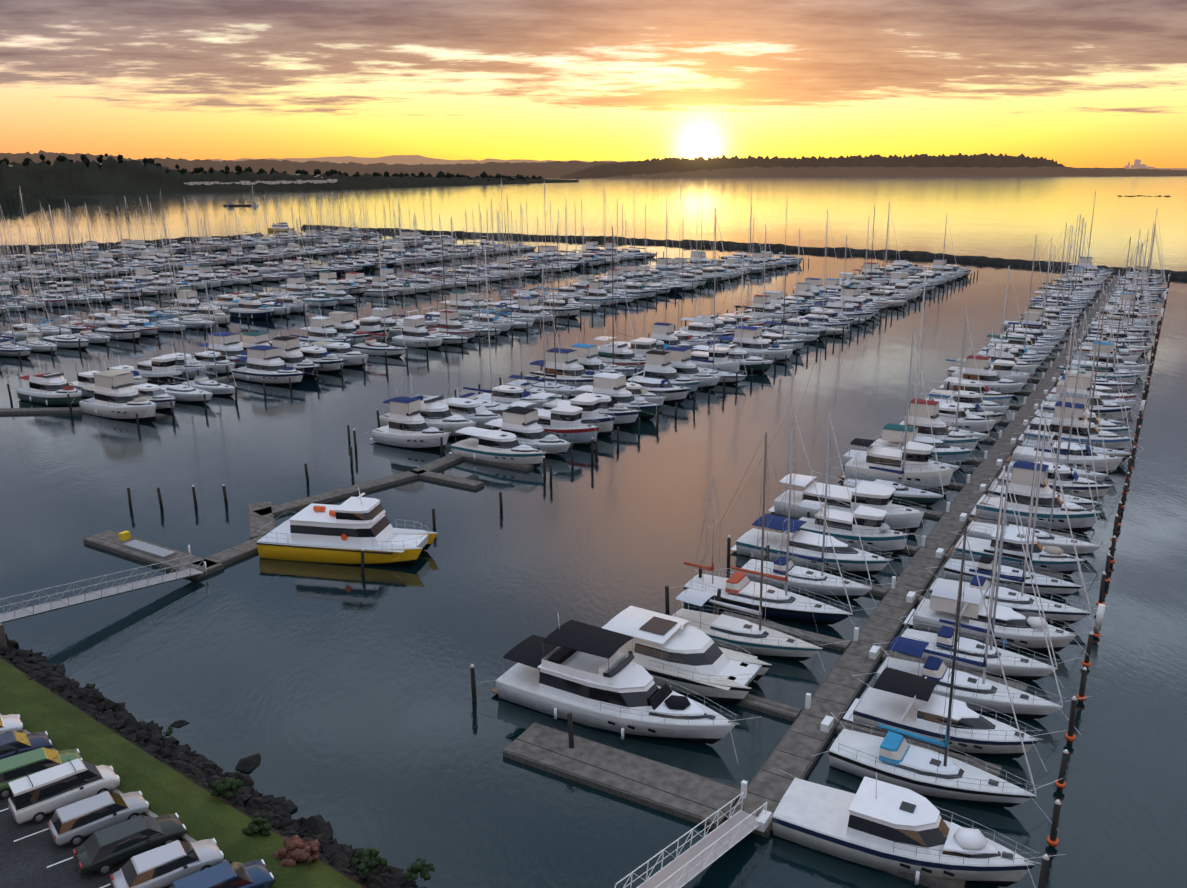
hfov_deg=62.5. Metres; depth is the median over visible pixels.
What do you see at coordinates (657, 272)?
sedan boat
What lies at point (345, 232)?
fly boat
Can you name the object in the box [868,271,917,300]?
trawler boat
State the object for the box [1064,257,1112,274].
fly boat
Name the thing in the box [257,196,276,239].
sail boat
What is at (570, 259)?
sedan boat
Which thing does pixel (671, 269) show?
fly boat
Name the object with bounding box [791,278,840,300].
fly boat
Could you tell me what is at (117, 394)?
fly boat
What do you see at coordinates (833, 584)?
sloop
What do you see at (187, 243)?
sedan boat
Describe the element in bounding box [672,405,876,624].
ketch
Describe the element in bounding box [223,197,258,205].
barge and tug
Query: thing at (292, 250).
fly boat
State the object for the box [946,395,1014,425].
sport boat
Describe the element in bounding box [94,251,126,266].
fly boat
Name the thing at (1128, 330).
sail boat
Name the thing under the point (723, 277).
sail boat
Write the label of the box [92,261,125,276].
sedan boat
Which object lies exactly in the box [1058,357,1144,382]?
sedan boat
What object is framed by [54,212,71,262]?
sail boat
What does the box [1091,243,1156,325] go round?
sail boat
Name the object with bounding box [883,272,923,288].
fly boat
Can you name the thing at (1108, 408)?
fly boat
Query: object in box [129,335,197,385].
trawler boat
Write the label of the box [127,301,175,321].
sedan boat
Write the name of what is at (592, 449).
pile
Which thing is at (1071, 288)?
sail boat
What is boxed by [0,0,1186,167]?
sky
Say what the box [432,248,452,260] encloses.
sedan boat
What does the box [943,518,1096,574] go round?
motorboat
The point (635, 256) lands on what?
sail boat
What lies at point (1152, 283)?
sport boat
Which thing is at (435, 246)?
fly boat
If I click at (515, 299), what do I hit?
sedan boat
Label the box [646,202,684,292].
sail boat
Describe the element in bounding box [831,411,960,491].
trawler boat
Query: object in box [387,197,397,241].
sail boat
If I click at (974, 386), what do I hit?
sedan boat
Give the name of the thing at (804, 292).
fly boat
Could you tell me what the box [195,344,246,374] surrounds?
sedan boat
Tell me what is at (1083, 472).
sail boat
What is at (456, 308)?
ketch boat
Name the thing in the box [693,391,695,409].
pile
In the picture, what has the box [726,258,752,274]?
fly boat
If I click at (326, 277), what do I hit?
fly boat
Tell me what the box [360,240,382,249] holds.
sport boat
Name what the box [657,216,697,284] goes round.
sail boat
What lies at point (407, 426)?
fly boat
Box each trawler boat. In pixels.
[10,248,27,266]
[44,279,75,296]
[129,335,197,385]
[152,269,176,281]
[236,258,262,282]
[319,226,333,235]
[350,303,390,341]
[430,241,457,248]
[507,380,611,446]
[531,378,622,436]
[563,247,600,266]
[593,331,662,357]
[682,330,746,372]
[683,256,722,283]
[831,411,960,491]
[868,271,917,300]
[908,269,941,287]
[948,343,1035,388]
[1058,263,1102,290]
[1091,307,1148,325]
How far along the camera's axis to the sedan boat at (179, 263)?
344.59 m
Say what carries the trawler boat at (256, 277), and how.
on the water
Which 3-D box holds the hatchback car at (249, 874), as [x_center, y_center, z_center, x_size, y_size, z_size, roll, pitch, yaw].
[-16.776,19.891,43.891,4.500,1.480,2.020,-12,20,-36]
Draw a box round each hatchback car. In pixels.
[0,714,23,734]
[48,791,149,846]
[169,859,274,887]
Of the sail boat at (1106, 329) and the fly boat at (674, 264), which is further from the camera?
the fly boat at (674, 264)
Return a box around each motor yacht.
[485,615,757,761]
[756,769,1065,886]
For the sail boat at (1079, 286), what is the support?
on the water
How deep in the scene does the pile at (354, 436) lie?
122.70 m
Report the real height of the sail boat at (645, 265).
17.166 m
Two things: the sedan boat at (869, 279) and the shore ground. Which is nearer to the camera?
the shore ground
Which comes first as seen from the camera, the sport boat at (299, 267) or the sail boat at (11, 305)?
the sail boat at (11, 305)
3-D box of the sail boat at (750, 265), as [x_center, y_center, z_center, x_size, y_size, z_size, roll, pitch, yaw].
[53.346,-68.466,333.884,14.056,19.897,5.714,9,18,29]
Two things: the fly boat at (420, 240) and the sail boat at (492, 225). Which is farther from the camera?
the fly boat at (420, 240)
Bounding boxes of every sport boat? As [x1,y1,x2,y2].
[34,290,81,306]
[68,261,91,273]
[118,258,135,267]
[121,261,148,272]
[122,276,149,286]
[141,260,162,271]
[172,278,202,289]
[212,241,226,249]
[212,266,236,277]
[259,297,298,316]
[269,249,291,259]
[273,248,292,257]
[290,260,309,268]
[302,263,329,275]
[302,290,347,307]
[306,282,325,294]
[339,243,357,252]
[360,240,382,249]
[364,256,386,268]
[369,256,401,267]
[389,280,425,295]
[396,310,439,329]
[418,250,446,261]
[421,307,439,319]
[461,247,477,257]
[472,245,495,255]
[485,298,515,314]
[496,260,527,267]
[520,262,543,274]
[522,254,546,265]
[576,248,602,255]
[593,278,618,292]
[628,370,695,402]
[635,280,670,294]
[679,327,727,345]
[709,266,745,277]
[730,339,795,348]
[733,310,779,329]
[762,327,809,351]
[780,252,806,264]
[783,296,819,313]
[822,286,840,293]
[854,272,890,284]
[861,285,911,300]
[870,423,979,465]
[874,281,926,297]
[926,267,968,277]
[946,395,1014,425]
[1005,432,1137,474]
[1045,375,1139,399]
[1046,380,1137,405]
[1050,284,1098,294]
[1065,267,1109,278]
[1066,269,1108,279]
[1067,270,1107,279]
[1075,338,1150,357]
[1121,271,1163,279]
[1121,276,1164,287]
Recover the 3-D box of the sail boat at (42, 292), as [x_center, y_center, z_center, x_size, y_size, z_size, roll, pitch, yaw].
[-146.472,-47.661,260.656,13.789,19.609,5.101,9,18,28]
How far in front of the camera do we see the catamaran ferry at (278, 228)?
548.09 m
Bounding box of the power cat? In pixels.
[602,606,771,704]
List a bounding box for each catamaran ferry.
[256,487,437,565]
[268,222,294,231]
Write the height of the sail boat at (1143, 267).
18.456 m
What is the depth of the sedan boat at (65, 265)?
323.98 m
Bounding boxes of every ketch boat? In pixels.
[0,205,25,267]
[0,221,29,279]
[60,230,82,278]
[97,240,122,299]
[127,212,149,263]
[131,239,167,295]
[219,204,239,248]
[282,206,303,250]
[326,208,356,272]
[342,211,359,246]
[359,214,373,237]
[429,244,472,321]
[460,213,481,256]
[462,213,495,270]
[486,213,507,253]
[503,210,538,276]
[513,202,536,249]
[946,268,1034,378]
[1039,221,1101,293]
[1053,270,1143,392]
[1116,224,1166,288]
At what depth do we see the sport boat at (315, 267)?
324.15 m
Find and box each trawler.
[768,459,943,532]
[790,478,924,554]
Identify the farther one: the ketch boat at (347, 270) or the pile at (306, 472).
the ketch boat at (347, 270)
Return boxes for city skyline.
[1115,159,1153,167]
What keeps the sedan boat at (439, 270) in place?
on the water
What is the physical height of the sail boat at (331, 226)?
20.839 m
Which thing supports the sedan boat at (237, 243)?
on the water
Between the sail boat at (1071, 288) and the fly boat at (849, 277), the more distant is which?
the fly boat at (849, 277)
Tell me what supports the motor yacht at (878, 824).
on the water
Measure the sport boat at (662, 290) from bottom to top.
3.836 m
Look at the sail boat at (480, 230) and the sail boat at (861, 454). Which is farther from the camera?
the sail boat at (480, 230)
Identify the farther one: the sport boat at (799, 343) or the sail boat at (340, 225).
the sail boat at (340, 225)
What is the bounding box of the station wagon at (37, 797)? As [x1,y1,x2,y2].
[8,758,120,823]
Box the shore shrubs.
[84,683,434,881]
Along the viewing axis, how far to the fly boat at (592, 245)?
388.82 m
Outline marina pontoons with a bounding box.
[0,275,1122,887]
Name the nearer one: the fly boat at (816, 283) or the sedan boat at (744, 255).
the fly boat at (816, 283)
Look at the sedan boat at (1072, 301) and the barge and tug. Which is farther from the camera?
the barge and tug
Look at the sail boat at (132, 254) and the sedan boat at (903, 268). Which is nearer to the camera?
the sedan boat at (903, 268)
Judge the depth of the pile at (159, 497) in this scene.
102.61 m
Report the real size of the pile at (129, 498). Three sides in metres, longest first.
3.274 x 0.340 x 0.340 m
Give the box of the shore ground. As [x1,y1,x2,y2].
[0,655,366,887]
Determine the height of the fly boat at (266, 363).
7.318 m
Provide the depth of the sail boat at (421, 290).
277.42 m
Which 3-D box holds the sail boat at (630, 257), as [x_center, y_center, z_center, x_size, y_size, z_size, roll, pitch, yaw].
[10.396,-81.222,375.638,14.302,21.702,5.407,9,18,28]
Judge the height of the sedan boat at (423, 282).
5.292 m
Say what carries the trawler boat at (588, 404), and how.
on the water
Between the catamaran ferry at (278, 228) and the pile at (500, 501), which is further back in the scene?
the catamaran ferry at (278, 228)
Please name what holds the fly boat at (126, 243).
on the water
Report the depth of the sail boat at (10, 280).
294.17 m
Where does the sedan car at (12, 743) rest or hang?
on the shore ground
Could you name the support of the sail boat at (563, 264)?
on the water
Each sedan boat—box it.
[3,319,54,340]
[17,262,29,274]
[32,251,54,258]
[46,247,65,257]
[47,261,74,273]
[68,364,100,397]
[78,306,121,328]
[80,250,97,260]
[81,261,106,269]
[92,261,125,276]
[95,312,149,340]
[105,275,129,292]
[109,248,127,258]
[109,355,161,385]
[113,279,142,297]
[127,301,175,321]
[129,314,166,335]
[134,375,196,410]
[144,279,184,294]
[161,345,225,379]
[166,256,186,268]
[169,244,192,253]
[173,255,189,261]
[176,274,186,281]
[182,241,193,247]
[185,276,209,290]
[193,300,238,324]
[194,250,209,259]
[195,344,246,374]
[206,253,231,265]
[209,289,240,310]
[212,238,226,242]
[216,270,233,286]
[230,262,245,275]
[230,289,269,302]
[232,240,249,247]
[241,238,266,247]
[241,260,267,273]
[258,292,276,302]
[259,262,282,273]
[261,238,282,245]
[276,289,308,313]
[277,236,295,243]
[299,340,357,372]
[309,334,383,366]
[314,242,334,254]
[328,251,353,265]
[330,233,353,239]
[338,274,364,294]
[340,261,362,270]
[347,238,368,246]
[349,253,365,259]
[354,259,381,269]
[358,254,377,258]
[363,272,392,286]
[397,253,426,263]
[406,265,448,280]
[411,275,442,291]
[418,249,436,262]
[428,235,447,242]
[430,268,462,277]
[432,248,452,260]
[445,389,503,429]
[447,427,561,467]
[451,261,487,274]
[457,244,473,249]
[463,313,517,332]
[476,379,551,408]
[483,246,502,254]
[495,293,542,305]
[513,258,536,265]
[537,299,580,316]
[550,286,587,299]
[562,257,594,267]
[572,283,588,292]
[576,385,654,426]
[591,252,623,262]
[593,272,627,288]
[594,254,604,265]
[606,282,658,298]
[618,248,651,257]
[625,382,676,407]
[648,265,673,278]
[648,330,679,350]
[673,331,707,351]
[675,273,706,286]
[678,322,733,342]
[709,259,726,263]
[710,267,737,279]
[717,317,755,326]
[721,255,745,263]
[721,263,747,276]
[722,313,770,325]
[733,253,751,257]
[742,303,808,318]
[745,259,774,270]
[771,318,836,338]
[773,257,791,266]
[785,291,820,309]
[797,309,858,328]
[805,310,854,328]
[811,289,836,300]
[839,283,863,295]
[842,296,882,318]
[855,275,883,288]
[858,290,891,309]
[859,298,885,309]
[869,290,914,300]
[879,267,908,272]
[884,265,911,275]
[888,274,937,291]
[892,263,924,273]
[893,263,917,275]
[893,394,1005,433]
[914,271,955,282]
[915,273,948,285]
[924,374,1021,404]
[927,383,1018,413]
[947,264,974,275]
[970,337,1052,364]
[972,342,1049,369]
[985,333,1060,346]
[986,336,1058,351]
[989,451,1123,500]
[994,326,1069,345]
[1016,306,1081,328]
[1023,308,1082,319]
[1031,294,1088,306]
[1032,295,1086,311]
[1056,274,1107,282]
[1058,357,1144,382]
[1067,347,1143,362]
[1082,323,1151,345]
[1085,267,1114,277]
[1097,298,1159,323]
[1101,302,1155,310]
[1107,289,1156,298]
[1107,292,1158,303]
[1108,295,1160,305]
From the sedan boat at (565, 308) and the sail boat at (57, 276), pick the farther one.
the sail boat at (57, 276)
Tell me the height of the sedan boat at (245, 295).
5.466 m
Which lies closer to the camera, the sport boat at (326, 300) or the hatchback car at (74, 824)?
the hatchback car at (74, 824)
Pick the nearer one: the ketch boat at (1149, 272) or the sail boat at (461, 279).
the ketch boat at (1149, 272)
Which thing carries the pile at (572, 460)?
on the water
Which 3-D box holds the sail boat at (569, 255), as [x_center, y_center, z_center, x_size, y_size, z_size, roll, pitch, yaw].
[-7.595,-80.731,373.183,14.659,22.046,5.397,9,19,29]
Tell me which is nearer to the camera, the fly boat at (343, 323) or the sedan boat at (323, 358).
the sedan boat at (323, 358)
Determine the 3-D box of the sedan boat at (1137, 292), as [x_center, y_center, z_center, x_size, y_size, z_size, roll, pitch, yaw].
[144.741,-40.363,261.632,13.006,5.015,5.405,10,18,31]
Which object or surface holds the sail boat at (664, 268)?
on the water
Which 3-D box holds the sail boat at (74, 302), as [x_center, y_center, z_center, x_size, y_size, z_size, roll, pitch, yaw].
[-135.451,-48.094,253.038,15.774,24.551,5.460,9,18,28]
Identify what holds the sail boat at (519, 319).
on the water
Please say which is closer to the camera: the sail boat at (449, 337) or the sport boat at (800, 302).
the sail boat at (449, 337)
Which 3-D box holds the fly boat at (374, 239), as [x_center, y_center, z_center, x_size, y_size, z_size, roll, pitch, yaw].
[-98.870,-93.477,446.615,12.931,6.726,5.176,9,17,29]
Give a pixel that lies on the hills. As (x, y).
(556, 169)
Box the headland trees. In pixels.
[0,153,542,180]
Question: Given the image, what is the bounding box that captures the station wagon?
[0,747,82,798]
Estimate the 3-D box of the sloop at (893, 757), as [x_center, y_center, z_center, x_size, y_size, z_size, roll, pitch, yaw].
[19.572,12.189,54.658,13.796,16.359,5.361,9,18,30]
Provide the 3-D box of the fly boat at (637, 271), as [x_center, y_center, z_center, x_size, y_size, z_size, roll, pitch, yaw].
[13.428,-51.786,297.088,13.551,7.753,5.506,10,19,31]
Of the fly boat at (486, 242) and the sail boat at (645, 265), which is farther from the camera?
the fly boat at (486, 242)
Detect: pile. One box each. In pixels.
[7,384,11,400]
[67,392,71,412]
[127,487,131,508]
[136,413,139,427]
[157,487,162,507]
[170,402,174,418]
[192,485,196,505]
[203,394,206,410]
[222,484,227,504]
[235,385,236,402]
[263,381,265,395]
[304,463,308,481]
[316,367,317,383]
[347,425,350,440]
[350,447,352,469]
[353,429,356,451]
[361,548,364,574]
[376,409,379,427]
[385,350,386,366]
[426,341,427,356]
[432,508,435,527]
[440,435,442,457]
[470,664,476,700]
[499,492,502,510]
[542,456,545,478]
[550,464,551,482]
[567,712,573,747]
[571,450,573,466]
[591,437,593,462]
[595,439,597,454]
[617,427,618,444]
[638,417,639,434]
[656,408,658,425]
[665,585,669,615]
[675,402,677,417]
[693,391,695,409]
[715,588,720,614]
[723,377,724,394]
[727,535,730,566]
[736,372,737,388]
[765,543,769,560]
[1038,854,1048,887]
[1046,799,1061,847]
[1055,749,1068,791]
[1065,696,1076,744]
[1076,667,1086,702]
[1082,631,1093,667]
[1093,604,1105,637]
[1096,571,1105,605]
[1105,553,1110,586]
[1110,514,1118,543]
[1110,535,1115,565]
[1117,501,1121,527]
[1121,472,1129,496]
[1121,483,1127,511]
[1124,456,1131,481]
[1127,446,1135,470]
[1134,416,1138,438]
[1134,426,1140,448]
[1139,409,1141,426]
[1140,400,1144,418]
[1144,383,1148,401]
[1148,364,1151,382]
[1153,340,1156,357]
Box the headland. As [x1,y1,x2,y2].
[0,157,578,193]
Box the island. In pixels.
[560,153,1065,178]
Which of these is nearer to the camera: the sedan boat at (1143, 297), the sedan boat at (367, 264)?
the sedan boat at (1143, 297)
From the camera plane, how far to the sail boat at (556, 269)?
333.22 m
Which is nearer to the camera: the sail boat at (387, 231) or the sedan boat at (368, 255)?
the sedan boat at (368, 255)
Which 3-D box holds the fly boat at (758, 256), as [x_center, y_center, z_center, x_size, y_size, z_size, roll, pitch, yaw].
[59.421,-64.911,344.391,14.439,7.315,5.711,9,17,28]
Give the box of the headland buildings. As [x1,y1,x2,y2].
[9,163,515,184]
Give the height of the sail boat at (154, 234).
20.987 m
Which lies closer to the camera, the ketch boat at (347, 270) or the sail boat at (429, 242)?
the ketch boat at (347, 270)
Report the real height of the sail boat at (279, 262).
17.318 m
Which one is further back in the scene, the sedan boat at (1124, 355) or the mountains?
the mountains
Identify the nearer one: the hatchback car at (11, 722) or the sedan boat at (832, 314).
the hatchback car at (11, 722)
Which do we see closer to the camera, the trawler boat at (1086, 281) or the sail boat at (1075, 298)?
the sail boat at (1075, 298)
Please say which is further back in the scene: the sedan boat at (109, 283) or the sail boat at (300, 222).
the sail boat at (300, 222)
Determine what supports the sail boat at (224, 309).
on the water
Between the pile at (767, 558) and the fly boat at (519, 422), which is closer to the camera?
the pile at (767, 558)
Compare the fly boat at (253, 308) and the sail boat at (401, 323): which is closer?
the sail boat at (401, 323)
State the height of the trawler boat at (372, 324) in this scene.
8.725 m
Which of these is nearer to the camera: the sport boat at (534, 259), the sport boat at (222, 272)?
the sport boat at (222, 272)
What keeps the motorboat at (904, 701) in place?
on the water
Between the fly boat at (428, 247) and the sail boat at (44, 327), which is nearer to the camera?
the sail boat at (44, 327)
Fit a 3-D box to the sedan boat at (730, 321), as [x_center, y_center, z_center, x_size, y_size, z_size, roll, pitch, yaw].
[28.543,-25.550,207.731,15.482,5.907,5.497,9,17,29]
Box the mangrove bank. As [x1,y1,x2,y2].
[0,192,98,213]
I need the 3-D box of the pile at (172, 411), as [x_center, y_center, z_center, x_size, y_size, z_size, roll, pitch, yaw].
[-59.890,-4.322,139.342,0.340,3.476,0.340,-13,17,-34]
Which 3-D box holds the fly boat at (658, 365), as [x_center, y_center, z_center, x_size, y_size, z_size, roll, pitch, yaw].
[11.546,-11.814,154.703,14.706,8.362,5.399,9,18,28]
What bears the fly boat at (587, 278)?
on the water
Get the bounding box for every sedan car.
[0,731,52,759]
[73,813,187,875]
[110,838,224,887]
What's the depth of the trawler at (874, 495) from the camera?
97.11 m
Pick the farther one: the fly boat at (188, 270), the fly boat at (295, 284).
the fly boat at (188, 270)
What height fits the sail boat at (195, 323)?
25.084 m
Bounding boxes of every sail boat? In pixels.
[0,218,21,286]
[0,238,35,311]
[0,253,30,357]
[0,289,15,343]
[0,293,6,314]
[12,242,57,352]
[16,224,39,302]
[19,186,37,261]
[19,244,51,308]
[31,230,79,336]
[32,228,59,298]
[34,209,57,263]
[39,203,59,273]
[42,205,104,348]
[46,221,66,280]
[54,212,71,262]
[55,238,98,332]
[61,211,103,304]
[62,202,80,256]
[66,204,83,261]
[68,238,110,343]
[70,217,95,295]
[76,218,112,302]
[77,205,106,277]
[93,207,112,256]
[100,218,115,251]
[108,232,152,320]
[109,226,130,274]
[114,208,129,250]
[116,196,140,257]
[136,196,152,249]
[144,197,156,255]
[145,204,160,249]
[149,235,187,331]
[151,213,189,318]
[155,191,179,254]
[158,208,173,247]
[158,237,233,402]
[167,216,214,329]
[170,288,246,395]
[177,198,203,261]
[182,208,199,265]
[186,200,207,251]
[192,200,203,245]
[192,219,212,266]
[195,221,228,313]
[198,205,220,278]
[215,216,237,263]
[225,212,252,284]
[229,216,248,256]
[242,203,266,261]
[246,185,261,240]
[248,197,267,245]
[254,200,281,281]
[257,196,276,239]
[259,202,302,299]
[267,221,287,279]
[268,203,286,244]
[272,203,290,251]
[278,218,327,347]
[278,222,300,269]
[293,215,313,276]
[295,197,305,237]
[296,197,330,266]
[299,203,319,256]
[301,207,319,250]
[308,199,329,255]
[310,199,325,247]
[313,204,350,274]
[316,204,327,239]
[322,198,340,240]
[325,193,340,232]
[332,194,346,245]
[347,194,363,238]
[347,201,368,251]
[350,232,413,356]
[351,199,375,259]
[352,195,368,237]
[356,191,375,238]
[366,205,382,236]
[374,194,391,248]
[378,206,392,242]
[381,185,406,244]
[381,217,427,328]
[386,211,404,257]
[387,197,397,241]
[387,201,418,283]
[388,196,409,246]
[395,207,411,264]
[397,217,430,293]
[401,215,429,279]
[407,216,422,250]
[417,201,434,243]
[421,235,468,344]
[422,198,439,243]
[424,214,454,288]
[435,223,469,287]
[436,216,464,276]
[442,239,526,414]
[448,210,489,285]
[454,238,501,336]
[459,230,493,283]
[467,206,488,246]
[471,211,502,281]
[473,205,504,269]
[478,200,501,246]
[480,180,517,267]
[482,212,511,279]
[483,236,532,329]
[484,198,526,311]
[488,202,510,247]
[493,214,514,252]
[496,243,544,322]
[500,211,520,251]
[506,260,584,397]
[508,263,573,401]
[509,203,530,250]
[511,181,565,300]
[522,216,554,273]
[534,226,575,301]
[536,203,566,272]
[541,210,578,270]
[550,206,582,268]
[553,199,578,256]
[560,226,599,310]
[561,207,586,256]
[563,199,597,255]
[582,226,639,378]
[588,187,623,263]
[595,198,616,253]
[604,220,640,300]
[605,201,640,303]
[607,203,638,260]
[618,187,647,259]
[624,235,658,294]
[629,204,657,256]
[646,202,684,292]
[650,217,678,278]
[652,178,702,290]
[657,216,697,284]
[673,208,747,383]
[687,207,714,267]
[687,213,707,270]
[693,207,728,281]
[706,251,768,358]
[732,204,765,273]
[734,224,782,326]
[737,185,762,253]
[737,217,763,268]
[754,264,805,342]
[763,229,818,342]
[769,198,799,265]
[782,209,854,335]
[809,235,872,325]
[832,276,964,476]
[835,327,953,505]
[850,206,888,285]
[854,202,908,307]
[854,220,879,289]
[859,203,901,274]
[903,310,995,443]
[921,215,958,279]
[975,234,1057,356]
[976,316,1106,511]
[998,310,1114,482]
[1000,262,1069,338]
[1002,238,1073,328]
[1020,289,1142,461]
[1025,226,1081,314]
[1026,222,1081,316]
[1030,227,1088,304]
[1030,283,1126,424]
[1032,217,1094,301]
[1038,238,1086,310]
[1040,215,1092,297]
[1046,218,1095,296]
[1051,222,1100,291]
[1054,191,1110,283]
[1068,237,1147,379]
[1079,238,1154,354]
[1081,247,1153,342]
[1090,244,1154,335]
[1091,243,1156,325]
[1092,243,1162,332]
[1092,257,1145,336]
[1108,233,1152,313]
[1109,238,1159,299]
[1115,207,1167,295]
[1115,230,1158,293]
[1118,229,1164,284]
[1124,232,1166,281]
[1126,224,1161,276]
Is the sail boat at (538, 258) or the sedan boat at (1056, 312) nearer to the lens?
the sedan boat at (1056, 312)
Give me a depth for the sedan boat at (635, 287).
265.52 m
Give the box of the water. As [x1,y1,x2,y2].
[0,176,1186,887]
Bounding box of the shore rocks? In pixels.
[0,634,425,887]
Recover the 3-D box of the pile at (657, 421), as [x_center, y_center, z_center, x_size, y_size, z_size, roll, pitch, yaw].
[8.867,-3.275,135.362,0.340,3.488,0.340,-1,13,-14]
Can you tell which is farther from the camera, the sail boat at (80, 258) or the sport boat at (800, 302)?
the sail boat at (80, 258)
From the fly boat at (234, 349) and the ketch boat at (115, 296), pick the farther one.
the ketch boat at (115, 296)
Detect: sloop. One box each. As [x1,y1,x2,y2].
[672,433,849,669]
[742,413,890,603]
[810,526,1062,829]
[853,465,1091,734]
[876,466,1080,687]
[914,406,1107,626]
[925,412,1106,601]
[955,375,1113,557]
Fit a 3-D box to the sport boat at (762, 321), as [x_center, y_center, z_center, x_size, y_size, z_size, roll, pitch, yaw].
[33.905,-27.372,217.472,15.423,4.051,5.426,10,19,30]
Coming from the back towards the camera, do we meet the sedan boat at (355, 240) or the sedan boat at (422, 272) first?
the sedan boat at (355, 240)
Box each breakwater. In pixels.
[0,232,265,251]
[300,225,1186,278]
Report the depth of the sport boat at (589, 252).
383.51 m
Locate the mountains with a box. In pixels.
[189,155,1186,169]
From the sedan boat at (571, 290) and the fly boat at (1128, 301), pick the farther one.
the sedan boat at (571, 290)
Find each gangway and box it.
[0,555,203,622]
[614,792,767,887]
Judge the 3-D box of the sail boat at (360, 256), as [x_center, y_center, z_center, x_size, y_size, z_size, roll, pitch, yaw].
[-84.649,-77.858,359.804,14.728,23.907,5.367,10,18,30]
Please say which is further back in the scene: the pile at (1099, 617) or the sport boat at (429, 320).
the sport boat at (429, 320)
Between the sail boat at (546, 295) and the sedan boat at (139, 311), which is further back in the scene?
the sail boat at (546, 295)
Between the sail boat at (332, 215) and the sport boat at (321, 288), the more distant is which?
the sail boat at (332, 215)
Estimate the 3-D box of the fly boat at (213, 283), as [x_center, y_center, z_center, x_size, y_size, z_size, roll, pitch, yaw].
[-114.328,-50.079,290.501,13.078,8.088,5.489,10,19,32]
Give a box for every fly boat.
[0,284,20,304]
[10,354,86,406]
[24,261,53,282]
[73,362,173,420]
[85,241,103,254]
[86,272,111,293]
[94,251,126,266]
[117,239,132,250]
[129,240,151,255]
[132,269,159,286]
[139,251,165,262]
[154,250,170,270]
[157,247,181,262]
[171,285,209,314]
[177,264,198,277]
[191,325,246,367]
[197,236,220,250]
[198,266,221,288]
[229,289,286,319]
[230,246,250,262]
[231,338,319,385]
[239,328,269,351]
[250,244,278,260]
[272,328,328,377]
[279,260,303,276]
[279,272,323,298]
[285,243,305,257]
[288,230,302,243]
[299,316,359,344]
[302,229,323,241]
[312,267,349,294]
[319,281,357,304]
[321,238,342,245]
[328,237,345,252]
[329,307,386,344]
[337,272,371,289]
[338,227,355,239]
[350,225,363,233]
[364,271,397,297]
[366,389,462,449]
[371,231,387,243]
[371,308,403,336]
[372,373,484,438]
[380,268,411,286]
[383,247,402,265]
[390,243,414,255]
[390,312,457,348]
[395,231,418,246]
[410,232,432,245]
[423,239,436,250]
[432,239,447,252]
[433,310,487,339]
[435,291,489,317]
[443,247,474,258]
[444,235,465,249]
[468,291,506,315]
[477,401,572,455]
[480,235,496,246]
[489,257,528,278]
[503,282,552,305]
[508,297,565,322]
[521,248,553,264]
[525,345,608,386]
[539,246,562,261]
[552,246,571,261]
[570,336,627,374]
[576,372,675,418]
[578,241,609,252]
[578,269,606,292]
[579,281,620,305]
[597,339,644,373]
[601,269,635,283]
[605,265,650,282]
[606,242,624,252]
[627,347,714,394]
[628,265,654,282]
[641,265,661,282]
[649,258,686,275]
[652,322,697,351]
[665,339,726,388]
[671,258,692,272]
[674,257,700,269]
[678,300,734,336]
[687,251,722,266]
[692,343,781,372]
[717,325,798,361]
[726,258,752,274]
[740,295,797,322]
[745,252,778,269]
[747,291,808,316]
[760,251,791,267]
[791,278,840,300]
[794,282,829,307]
[809,292,879,321]
[822,278,867,292]
[825,277,861,293]
[829,287,885,314]
[839,272,874,292]
[852,262,890,277]
[878,388,989,448]
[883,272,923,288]
[886,251,924,272]
[889,272,921,288]
[922,259,964,278]
[938,355,1036,394]
[964,331,1043,373]
[970,452,1112,531]
[1004,312,1069,335]
[1008,305,1069,329]
[1013,393,1145,450]
[1023,386,1142,435]
[1034,367,1138,420]
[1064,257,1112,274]
[1072,341,1154,370]
[1104,290,1160,313]
[1108,277,1159,295]
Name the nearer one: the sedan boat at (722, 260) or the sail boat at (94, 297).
the sail boat at (94, 297)
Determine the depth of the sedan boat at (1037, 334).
194.71 m
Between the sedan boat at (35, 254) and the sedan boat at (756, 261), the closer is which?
the sedan boat at (756, 261)
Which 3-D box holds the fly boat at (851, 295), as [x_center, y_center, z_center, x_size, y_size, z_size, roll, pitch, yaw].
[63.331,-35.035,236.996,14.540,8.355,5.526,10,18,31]
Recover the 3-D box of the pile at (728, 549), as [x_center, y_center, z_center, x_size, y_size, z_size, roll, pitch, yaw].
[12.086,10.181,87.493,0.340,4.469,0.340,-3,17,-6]
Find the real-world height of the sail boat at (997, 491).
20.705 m
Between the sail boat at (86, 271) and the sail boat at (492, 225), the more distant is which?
the sail boat at (492, 225)
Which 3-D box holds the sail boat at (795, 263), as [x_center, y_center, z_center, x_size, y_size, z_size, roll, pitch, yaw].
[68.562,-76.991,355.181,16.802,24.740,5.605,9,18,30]
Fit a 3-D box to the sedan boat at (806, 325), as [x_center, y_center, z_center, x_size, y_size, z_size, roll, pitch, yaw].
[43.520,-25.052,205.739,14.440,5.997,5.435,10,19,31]
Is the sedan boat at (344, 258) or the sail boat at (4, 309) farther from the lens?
the sedan boat at (344, 258)
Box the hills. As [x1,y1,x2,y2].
[0,150,1186,177]

